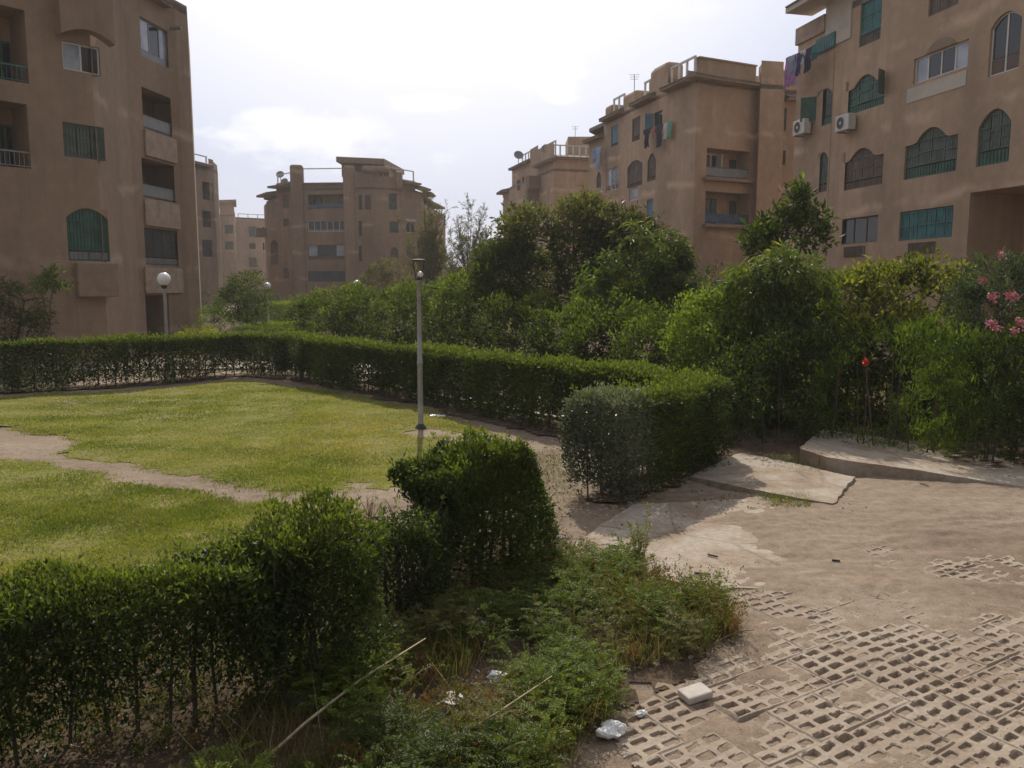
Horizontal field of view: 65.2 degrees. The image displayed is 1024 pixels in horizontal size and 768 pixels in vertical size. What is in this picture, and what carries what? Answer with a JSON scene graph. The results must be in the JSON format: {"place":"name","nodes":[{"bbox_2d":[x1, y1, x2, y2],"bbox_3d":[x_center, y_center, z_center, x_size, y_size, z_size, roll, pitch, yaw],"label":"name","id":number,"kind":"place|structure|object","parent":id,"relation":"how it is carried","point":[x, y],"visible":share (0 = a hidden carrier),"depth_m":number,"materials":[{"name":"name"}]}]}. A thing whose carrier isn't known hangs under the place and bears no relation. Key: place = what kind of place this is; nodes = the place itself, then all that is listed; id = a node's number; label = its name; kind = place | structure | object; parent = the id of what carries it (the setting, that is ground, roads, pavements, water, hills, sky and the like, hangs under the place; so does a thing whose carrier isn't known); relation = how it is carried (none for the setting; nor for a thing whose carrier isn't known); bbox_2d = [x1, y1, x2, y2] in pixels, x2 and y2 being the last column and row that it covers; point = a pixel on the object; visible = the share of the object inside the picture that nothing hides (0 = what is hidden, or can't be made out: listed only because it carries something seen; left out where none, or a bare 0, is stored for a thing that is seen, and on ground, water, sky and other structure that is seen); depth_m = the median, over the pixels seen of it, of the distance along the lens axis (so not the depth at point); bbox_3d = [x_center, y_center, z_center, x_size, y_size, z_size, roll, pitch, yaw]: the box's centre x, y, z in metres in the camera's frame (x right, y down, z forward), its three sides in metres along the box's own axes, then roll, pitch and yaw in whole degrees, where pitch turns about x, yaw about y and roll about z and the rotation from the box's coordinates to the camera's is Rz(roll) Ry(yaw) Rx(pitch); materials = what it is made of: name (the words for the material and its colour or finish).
{"place":"outdoors","nodes":[
{"label":"outdoors","id":0,"kind":"place"},
{"bbox_2d":[1,362,392,375],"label":"pavement","id":1,"kind":"structure","parent":0,"point":[171,369],"depth_m":26.19,"materials":[{"name":"concrete"}]},
{"bbox_2d":[174,321,220,359],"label":"shrub","id":2,"kind":"object","parent":1,"relation":"on","point":[202,331],"visible":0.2,"depth_m":27.46,"materials":[{"name":"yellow plant"}]},
{"bbox_2d":[0,380,509,623],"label":"lawn","id":3,"kind":"structure","parent":0,"point":[81,454],"depth_m":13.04,"materials":[{"name":"plant"}]},
{"bbox_2d":[0,526,706,767],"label":"soil","id":4,"kind":"structure","parent":0,"point":[669,672],"depth_m":4.86,"materials":[{"name":"brown soil"}]},
{"bbox_2d":[0,542,529,763],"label":"hedge undergrowth","id":5,"kind":"object","parent":4,"relation":"on","point":[92,751],"visible":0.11,"depth_m":4.72,"materials":[{"name":"green plant"}]},
{"bbox_2d":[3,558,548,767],"bbox_3d":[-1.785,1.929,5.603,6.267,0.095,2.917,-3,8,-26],"label":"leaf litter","id":6,"kind":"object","parent":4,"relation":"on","point":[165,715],"visible":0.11,"depth_m":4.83,"materials":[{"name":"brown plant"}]},
{"bbox_2d":[0,537,585,766],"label":"hedge weeds","id":7,"kind":"object","parent":4,"relation":"on","point":[165,728],"visible":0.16,"depth_m":4.77,"materials":[{"name":"green plant"}]},
{"bbox_2d":[282,678,322,713],"bbox_3d":[-1.278,1.997,4.997,0.307,0.298,0.264,0,7,0],"label":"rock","id":8,"kind":"object","parent":4,"relation":"on","point":[301,701],"visible":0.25,"depth_m":4.90,"materials":[{"name":"grey stone"}]},
{"bbox_2d":[228,474,410,714],"bbox_3d":[-1.208,1.303,5.035,1.021,1.478,1.113,-5,8,-36],"label":"hedge","id":9,"kind":"object","parent":4,"relation":"on","point":[293,573],"visible":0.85,"depth_m":4.88,"materials":[{"name":"green plant"}]},
{"bbox_2d":[256,638,425,765],"bbox_3d":[-0.974,1.861,4.746,0.025,0.293,1.286,5,9,39],"label":"dry stalk","id":10,"kind":"object","parent":4,"relation":"on","point":[291,735],"visible":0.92,"depth_m":4.60,"materials":[{"name":"brown plant"}]},
{"bbox_2d":[356,483,458,627],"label":"hedge","id":11,"kind":"object","parent":4,"relation":"on","point":[426,536],"visible":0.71,"depth_m":5.98,"materials":[{"name":"green plant"}]},
{"bbox_2d":[146,527,744,767],"bbox_3d":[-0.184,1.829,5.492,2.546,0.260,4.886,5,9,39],"label":"dry grass","id":12,"kind":"structure","parent":4,"relation":"on","point":[367,697],"depth_m":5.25,"materials":[{"name":"plant"}]},
{"bbox_2d":[170,530,748,767],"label":"weeds","id":13,"kind":"object","parent":4,"relation":"on","point":[543,665],"visible":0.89,"depth_m":5.13,"materials":[{"name":"green plant"}]},
{"bbox_2d":[385,420,564,610],"bbox_3d":[-0.262,1.050,6.993,1.273,1.516,1.812,4,8,32],"label":"hedge","id":14,"kind":"object","parent":4,"relation":"on","point":[464,476],"visible":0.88,"depth_m":6.75,"materials":[{"name":"green plant"}]},
{"bbox_2d":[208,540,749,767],"bbox_3d":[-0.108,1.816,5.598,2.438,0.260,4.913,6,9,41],"label":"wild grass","id":15,"kind":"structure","parent":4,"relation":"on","point":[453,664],"depth_m":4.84,"materials":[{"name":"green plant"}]},
{"bbox_2d":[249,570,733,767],"bbox_3d":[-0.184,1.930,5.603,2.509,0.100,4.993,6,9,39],"label":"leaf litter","id":16,"kind":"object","parent":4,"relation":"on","point":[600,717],"visible":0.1,"depth_m":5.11,"materials":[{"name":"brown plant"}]},
{"bbox_2d":[534,540,763,645],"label":"leggy weeds","id":17,"kind":"object","parent":4,"relation":"on","point":[693,600],"visible":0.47,"depth_m":6.22,"materials":[{"name":"green plant"}]},
{"bbox_2d":[202,314,608,333],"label":"soil","id":18,"kind":"structure","parent":0,"point":[226,324],"depth_m":55.63,"materials":[{"name":"brown soil"}]},
{"bbox_2d":[201,286,263,320],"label":"shrub","id":19,"kind":"object","parent":18,"relation":"on","point":[206,292],"visible":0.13,"depth_m":61.31,"materials":[{"name":"green plant"}]},
{"bbox_2d":[359,256,413,307],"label":"round tree","id":20,"kind":"object","parent":18,"relation":"on","point":[380,276],"visible":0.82,"depth_m":58.87,"materials":[{"name":"green plant"}]},
{"bbox_2d":[176,0,825,266],"label":"sky","id":21,"kind":"structure","parent":0,"point":[446,92],"materials":[{"name":"white"}]},
{"bbox_2d":[0,302,1023,767],"bbox_3d":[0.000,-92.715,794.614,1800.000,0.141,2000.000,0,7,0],"label":"ground","id":22,"kind":"structure","parent":0,"point":[914,520],"depth_m":7.87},
{"bbox_2d":[0,273,61,374],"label":"shade tree","id":23,"kind":"object","parent":22,"relation":"on","point":[23,321],"visible":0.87,"depth_m":23.87,"materials":[{"name":"green plant"}]},
{"bbox_2d":[23,262,79,372],"bbox_3d":[-13.569,-1.890,23.603,1.643,3.434,1.038,4,8,33],"label":"shade tree","id":24,"kind":"object","parent":22,"relation":"on","point":[56,284],"visible":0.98,"depth_m":23.40,"materials":[{"name":"green plant"}]},
{"bbox_2d":[0,0,202,364],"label":"apartment building","id":25,"kind":"structure","parent":22,"relation":"on","point":[97,179],"depth_m":28.17,"materials":[{"name":"brown paint"}]},
{"bbox_2d":[0,40,12,80],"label":"balcony door","id":26,"kind":"structure","parent":25,"relation":"in","point":[5,54],"depth_m":26.78,"materials":[{"name":"green paint"}]},
{"bbox_2d":[0,124,14,166],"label":"balcony door","id":27,"kind":"structure","parent":25,"relation":"in","point":[6,131],"depth_m":27.01,"materials":[{"name":"green paint"}]},
{"bbox_2d":[62,41,99,75],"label":"window","id":28,"kind":"structure","parent":25,"relation":"in","point":[76,57],"depth_m":27.38,"materials":[{"name":"white glass"}]},
{"bbox_2d":[62,122,104,160],"bbox_3d":[-14.837,-8.370,27.673,0.956,1.127,1.083,0,7,0],"label":"window","id":29,"kind":"structure","parent":25,"relation":"in","point":[79,141],"depth_m":27.64,"materials":[{"name":"green paint"}]},
{"bbox_2d":[66,209,108,260],"bbox_3d":[-14.877,-5.223,28.009,0.120,1.800,1.373,6,9,40],"label":"window","id":30,"kind":"structure","parent":25,"relation":"in","point":[84,233],"depth_m":27.97,"materials":[{"name":"green paint"}]},
{"bbox_2d":[140,18,168,67],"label":"window","id":31,"kind":"structure","parent":25,"relation":"in","point":[154,43],"depth_m":33.72,"materials":[{"name":"white glass"}]},
{"bbox_2d":[144,228,178,265],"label":"window","id":32,"kind":"structure","parent":25,"relation":"in","point":[161,247],"depth_m":34.38,"materials":[{"name":"glass"}]},
{"bbox_2d":[0,519,289,767],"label":"hedge","id":33,"kind":"object","parent":22,"relation":"on","point":[225,584],"visible":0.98,"depth_m":4.43,"materials":[{"name":"green plant"}]},
{"bbox_2d":[157,272,170,376],"bbox_3d":[-10.125,-1.717,23.421,0.380,3.070,0.380,0,7,0],"label":"street lamp","id":34,"kind":"object","parent":22,"relation":"on","point":[163,279],"visible":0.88,"depth_m":23.27,"materials":[{"name":"metal"}]},
{"bbox_2d":[195,154,222,313],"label":"apartment building","id":35,"kind":"structure","parent":22,"relation":"on","point":[208,215],"depth_m":79.67,"materials":[{"name":"brown paint"}]},
{"bbox_2d":[219,199,266,301],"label":"apartment building","id":36,"kind":"structure","parent":22,"relation":"on","point":[242,246],"depth_m":146.30,"materials":[{"name":"brown paint"}]},
{"bbox_2d":[231,320,312,351],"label":"hedge","id":37,"kind":"object","parent":22,"relation":"on","point":[245,327],"visible":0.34,"depth_m":30.70,"materials":[{"name":"green plant"}]},
{"bbox_2d":[257,300,324,333],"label":"hedge","id":38,"kind":"object","parent":22,"relation":"on","point":[280,304],"visible":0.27,"depth_m":44.63,"materials":[{"name":"green plant"}]},
{"bbox_2d":[255,157,445,310],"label":"apartment building","id":39,"kind":"structure","parent":22,"relation":"on","point":[325,234],"depth_m":87.66,"materials":[{"name":"brown paint"}]},
{"bbox_2d":[308,221,343,231],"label":"window","id":40,"kind":"structure","parent":39,"relation":"in","point":[331,226],"depth_m":87.65,"materials":[{"name":"grey glass"}]},
{"bbox_2d":[308,245,344,259],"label":"window","id":41,"kind":"structure","parent":39,"relation":"in","point":[315,252],"depth_m":87.99,"materials":[{"name":"grey glass"}]},
{"bbox_2d":[308,271,344,281],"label":"window","id":42,"kind":"structure","parent":39,"relation":"in","point":[313,276],"depth_m":88.32,"materials":[{"name":"grey glass"}]},
{"bbox_2d":[411,259,425,429],"bbox_3d":[-1.697,-0.693,14.700,0.280,3.175,0.280,0,7,0],"label":"street lamp","id":43,"kind":"object","parent":22,"relation":"on","point":[420,424],"visible":0.98,"depth_m":14.68,"materials":[{"name":"metal"}]},
{"bbox_2d":[391,188,457,303],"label":"wispy tree","id":44,"kind":"object","parent":22,"relation":"on","point":[425,252],"visible":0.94,"depth_m":52.90,"materials":[{"name":"green plant"}]},
{"bbox_2d":[436,193,496,284],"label":"wispy tree","id":45,"kind":"object","parent":22,"relation":"on","point":[465,244],"visible":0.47,"depth_m":55.94,"materials":[{"name":"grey plant"}]},
{"bbox_2d":[489,446,583,556],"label":"leaf litter","id":46,"kind":"object","parent":22,"relation":"on","point":[568,513],"visible":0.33,"depth_m":10.48,"materials":[{"name":"brown plant"}]},
{"bbox_2d":[497,443,581,544],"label":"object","id":47,"kind":"object","parent":22,"relation":"on","point":[558,475],"visible":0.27,"depth_m":10.99,"materials":[{"name":"green plant"}]},
{"bbox_2d":[496,137,589,312],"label":"apartment building","id":48,"kind":"structure","parent":22,"relation":"on","point":[547,177],"depth_m":74.94,"materials":[{"name":"brown paint"}]},
{"bbox_2d":[462,183,674,354],"bbox_3d":[1.938,-3.508,26.120,7.267,6.066,4.433,0,7,0],"label":"tree","id":49,"kind":"object","parent":22,"relation":"on","point":[501,255],"visible":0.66,"depth_m":25.00,"materials":[{"name":"green plant"}]},
{"bbox_2d":[566,497,786,589],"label":"concrete slab","id":50,"kind":"structure","parent":22,"relation":"on","point":[694,546],"depth_m":8.31,"materials":[{"name":"grey concrete"}]},
{"bbox_2d":[626,501,654,565],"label":"tall weed","id":51,"kind":"object","parent":50,"relation":"on","point":[635,540],"visible":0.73,"depth_m":7.36,"materials":[{"name":"green plant"}]},
{"bbox_2d":[582,55,796,330],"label":"apartment building","id":52,"kind":"structure","parent":22,"relation":"on","point":[713,169],"depth_m":47.08,"materials":[{"name":"brown paint"}]},
{"bbox_2d":[607,166,618,191],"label":"window","id":53,"kind":"structure","parent":52,"relation":"in","point":[612,174],"depth_m":55.89,"materials":[{"name":"grey glass"}]},
{"bbox_2d":[628,160,642,188],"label":"window","id":54,"kind":"structure","parent":52,"relation":"in","point":[635,169],"depth_m":52.38,"materials":[{"name":"brown paint"}]},
{"bbox_2d":[613,257,767,362],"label":"shrub","id":55,"kind":"object","parent":22,"relation":"on","point":[705,284],"visible":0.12,"depth_m":21.55,"materials":[{"name":"green plant"}]},
{"bbox_2d":[661,259,769,351],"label":"shrub","id":56,"kind":"object","parent":22,"relation":"on","point":[708,271],"visible":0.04,"depth_m":23.19,"materials":[{"name":"green plant"}]},
{"bbox_2d":[690,453,854,504],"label":"concrete slab","id":57,"kind":"structure","parent":22,"relation":"on","point":[744,472],"depth_m":10.78,"materials":[{"name":"grey concrete"}]},
{"bbox_2d":[754,487,812,507],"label":"edge weeds","id":58,"kind":"object","parent":22,"relation":"on","point":[778,498],"visible":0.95,"depth_m":9.79,"materials":[{"name":"green plant"}]},
{"bbox_2d":[733,172,844,281],"bbox_3d":[6.594,-2.364,19.322,2.631,5.400,1.700,0,7,0],"label":"broadleaf tree","id":59,"kind":"object","parent":22,"relation":"on","point":[765,230],"visible":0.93,"depth_m":18.95,"materials":[{"name":"green plant"}]},
{"bbox_2d":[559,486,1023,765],"bbox_3d":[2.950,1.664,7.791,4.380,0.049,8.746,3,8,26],"label":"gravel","id":60,"kind":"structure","parent":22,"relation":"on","point":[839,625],"depth_m":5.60,"materials":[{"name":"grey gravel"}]},
{"bbox_2d":[785,0,1023,368],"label":"apartment building","id":61,"kind":"structure","parent":22,"relation":"on","point":[928,153],"depth_m":28.75,"materials":[{"name":"brown paint"}]},
{"bbox_2d":[793,118,811,136],"bbox_3d":[12.705,-11.184,34.948,0.482,0.670,0.850,-2,7,-13],"label":"air conditioner","id":62,"kind":"object","parent":61,"relation":"attached to","point":[803,127],"visible":1,"depth_m":34.68,"materials":[{"name":"white metal"}]},
{"bbox_2d":[800,88,831,125],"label":"window","id":63,"kind":"structure","parent":61,"relation":"in","point":[808,104],"depth_m":34.33,"materials":[{"name":"green paint"}]},
{"bbox_2d":[819,152,827,192],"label":"window","id":64,"kind":"structure","parent":61,"relation":"in","point":[824,158],"depth_m":34.12,"materials":[{"name":"grey glass"}]},
{"bbox_2d":[835,113,855,133],"bbox_3d":[13.409,-10.441,32.080,0.482,0.670,0.850,-2,7,-13],"label":"air conditioner","id":65,"kind":"object","parent":61,"relation":"attached to","point":[846,122],"visible":1,"depth_m":31.83,"materials":[{"name":"white metal"}]},
{"bbox_2d":[841,215,877,244],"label":"window","id":66,"kind":"structure","parent":61,"relation":"in","point":[861,229],"depth_m":31.97,"materials":[{"name":"grey glass"}]},
{"bbox_2d":[844,148,883,190],"bbox_3d":[13.918,-8.554,31.687,0.120,1.536,2.584,-2,7,-13],"label":"window","id":67,"kind":"structure","parent":61,"relation":"in","point":[865,169],"depth_m":31.62,"materials":[{"name":"brown paint"}]},
{"bbox_2d":[848,68,884,112],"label":"window","id":68,"kind":"structure","parent":61,"relation":"in","point":[869,92],"depth_m":31.26,"materials":[{"name":"green paint"}]},
{"bbox_2d":[860,0,881,46],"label":"window","id":69,"kind":"structure","parent":61,"relation":"in","point":[871,10],"depth_m":30.96,"materials":[{"name":"teal paint"}]},
{"bbox_2d":[900,206,953,240],"bbox_3d":[14.775,-5.689,28.440,0.708,1.045,2.531,0,7,0],"label":"window","id":70,"kind":"structure","parent":61,"relation":"in","point":[933,222],"depth_m":28.41,"materials":[{"name":"teal paint"}]},
{"bbox_2d":[905,127,957,179],"bbox_3d":[14.782,-8.166,28.107,0.120,1.653,2.503,-2,7,-13],"label":"window","id":71,"kind":"structure","parent":61,"relation":"in","point":[935,152],"depth_m":28.09,"materials":[{"name":"green paint"}]},
{"bbox_2d":[915,40,968,83],"bbox_3d":[14.828,-11.068,27.566,0.266,0.870,2.494,-2,7,-13],"label":"window","id":72,"kind":"structure","parent":61,"relation":"in","point":[955,57],"depth_m":27.55,"materials":[{"name":"grey glass"}]},
{"bbox_2d":[930,0,957,15],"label":"window","id":73,"kind":"structure","parent":61,"relation":"in","point":[936,6],"depth_m":27.57,"materials":[{"name":"brown paint"}]},
{"bbox_2d":[977,109,1010,166],"bbox_3d":[15.421,-7.867,25.463,0.120,1.712,1.278,-2,7,-13],"label":"window","id":74,"kind":"structure","parent":61,"relation":"in","point":[994,137],"depth_m":25.48,"materials":[{"name":"green paint"}]},
{"bbox_2d":[990,11,1021,76],"bbox_3d":[15.463,-10.649,24.952,0.060,1.819,1.175,-2,7,-13],"label":"window","id":75,"kind":"structure","parent":61,"relation":"in","point":[1006,38],"depth_m":24.98,"materials":[{"name":"grey glass"}]},
{"bbox_2d":[799,430,1023,485],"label":"concrete ledge","id":76,"kind":"object","parent":22,"relation":"on","point":[853,457],"visible":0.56,"depth_m":11.50,"materials":[{"name":"grey concrete"}]},
{"bbox_2d":[0,334,1023,502],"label":"soil","id":77,"kind":"structure","parent":0,"point":[788,446],"depth_m":14.45,"materials":[{"name":"brown soil"}]},
{"bbox_2d":[193,298,257,333],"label":"garden shrub","id":78,"kind":"object","parent":77,"relation":"on","point":[205,312],"visible":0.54,"depth_m":35.71,"materials":[{"name":"green plant"}]},
{"bbox_2d":[211,265,279,328],"bbox_3d":[-11.915,-3.478,35.746,2.723,3.704,2.151,2,7,18],"label":"tree","id":79,"kind":"object","parent":77,"relation":"on","point":[257,314],"visible":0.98,"depth_m":35.60,"materials":[{"name":"green plant"}]},
{"bbox_2d":[251,319,315,332],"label":"hedge","id":80,"kind":"object","parent":77,"relation":"on","point":[278,324],"visible":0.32,"depth_m":37.57,"materials":[{"name":"green plant"}]},
{"bbox_2d":[282,279,390,339],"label":"shrub","id":81,"kind":"object","parent":77,"relation":"on","point":[302,305],"visible":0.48,"depth_m":31.68,"materials":[{"name":"green plant"}]},
{"bbox_2d":[0,328,726,457],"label":"hedge","id":82,"kind":"object","parent":77,"relation":"on","point":[338,359],"visible":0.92,"depth_m":19.72,"materials":[{"name":"green plant"}]},
{"bbox_2d":[321,280,435,342],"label":"shrub","id":83,"kind":"object","parent":77,"relation":"on","point":[349,306],"visible":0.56,"depth_m":29.69,"materials":[{"name":"green plant"}]},
{"bbox_2d":[378,273,495,350],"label":"shrub","id":84,"kind":"object","parent":77,"relation":"on","point":[405,312],"visible":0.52,"depth_m":27.56,"materials":[{"name":"green plant"}]},
{"bbox_2d":[426,265,542,368],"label":"shrub","id":85,"kind":"object","parent":77,"relation":"on","point":[451,307],"visible":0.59,"depth_m":25.48,"materials":[{"name":"green plant"}]},
{"bbox_2d":[471,286,591,377],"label":"shrub","id":86,"kind":"object","parent":77,"relation":"on","point":[528,299],"visible":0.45,"depth_m":22.60,"materials":[{"name":"green plant"}]},
{"bbox_2d":[516,289,665,391],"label":"shrub","id":87,"kind":"object","parent":77,"relation":"on","point":[559,317],"visible":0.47,"depth_m":20.25,"materials":[{"name":"green plant"}]},
{"bbox_2d":[547,289,679,391],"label":"shrub","id":88,"kind":"object","parent":77,"relation":"on","point":[588,327],"visible":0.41,"depth_m":18.77,"materials":[{"name":"green plant"}]},
{"bbox_2d":[562,218,701,354],"bbox_3d":[3.163,-2.150,21.463,3.870,4.470,2.625,0,7,0],"label":"mango tree","id":89,"kind":"object","parent":77,"relation":"on","point":[601,282],"visible":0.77,"depth_m":20.78,"materials":[{"name":"green plant"}]},
{"bbox_2d":[554,367,737,506],"bbox_3d":[1.953,0.592,10.720,1.255,1.536,3.482,6,9,40],"label":"hedge","id":90,"kind":"object","parent":77,"relation":"on","point":[665,401],"visible":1,"depth_m":10.03,"materials":[{"name":"green plant"}]},
{"bbox_2d":[607,293,725,376],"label":"shrub","id":91,"kind":"object","parent":77,"relation":"on","point":[644,323],"visible":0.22,"depth_m":16.98,"materials":[{"name":"green plant"}]},
{"bbox_2d":[657,282,775,421],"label":"shrub","id":92,"kind":"object","parent":77,"relation":"on","point":[701,309],"visible":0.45,"depth_m":15.14,"materials":[{"name":"green plant"}]},
{"bbox_2d":[700,237,858,430],"bbox_3d":[4.877,-0.901,15.123,3.341,3.726,2.305,0,7,0],"label":"mango tree","id":93,"kind":"object","parent":77,"relation":"on","point":[770,271],"visible":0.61,"depth_m":14.60,"materials":[{"name":"green plant"}]},
{"bbox_2d":[706,312,883,445],"bbox_3d":[4.617,-0.079,13.392,3.108,2.244,1.991,0,7,0],"label":"shrub","id":94,"kind":"object","parent":77,"relation":"on","point":[781,349],"visible":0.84,"depth_m":13.35,"materials":[{"name":"green plant"}]},
{"bbox_2d":[784,315,981,431],"bbox_3d":[6.663,-0.184,14.622,3.536,2.168,1.803,0,7,0],"label":"shrub","id":95,"kind":"object","parent":77,"relation":"on","point":[844,377],"visible":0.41,"depth_m":14.51,"materials":[{"name":"green plant"}]},
{"bbox_2d":[805,309,992,456],"bbox_3d":[6.178,-0.018,12.656,2.868,2.374,1.743,0,7,0],"label":"feathery bush","id":96,"kind":"object","parent":77,"relation":"on","point":[945,338],"visible":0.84,"depth_m":12.58,"materials":[{"name":"green plant"}]},
{"bbox_2d":[792,241,1022,419],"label":"shrub","id":97,"kind":"object","parent":77,"relation":"on","point":[860,281],"visible":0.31,"depth_m":15.88,"materials":[{"name":"green plant"}]},
{"bbox_2d":[862,324,1019,439],"bbox_3d":[7.487,-0.067,13.870,2.796,2.103,1.683,0,7,0],"label":"shrub","id":98,"kind":"object","parent":77,"relation":"on","point":[928,403],"visible":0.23,"depth_m":13.72,"materials":[{"name":"green plant"}]},
{"bbox_2d":[923,246,1023,432],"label":"oleander","id":99,"kind":"object","parent":77,"relation":"on","point":[969,289],"visible":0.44,"depth_m":14.29,"materials":[{"name":"green plant"}]},
{"bbox_2d":[926,290,1023,464],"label":"oleander","id":100,"kind":"object","parent":77,"relation":"on","point":[1014,398],"visible":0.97,"depth_m":11.78,"materials":[{"name":"green plant"}]},
{"bbox_2d":[615,526,1023,767],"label":"grid paving","id":101,"kind":"structure","parent":0,"point":[924,693],"depth_m":5.10,"materials":[{"name":"concrete"}]},
{"bbox_2d":[595,719,626,739],"bbox_3d":[0.580,2.031,4.687,0.194,0.097,0.144,0,7,0],"label":"plastic bag","id":102,"kind":"object","parent":101,"relation":"on","point":[610,729],"visible":1,"depth_m":4.66,"materials":[{"name":"white plastic"}]},
{"bbox_2d":[678,682,712,704],"bbox_3d":[1.170,1.977,5.110,0.190,0.050,0.130,-7,12,-23],"label":"paving block","id":103,"kind":"object","parent":101,"relation":"on","point":[696,693],"depth_m":5.08,"materials":[{"name":"concrete"}]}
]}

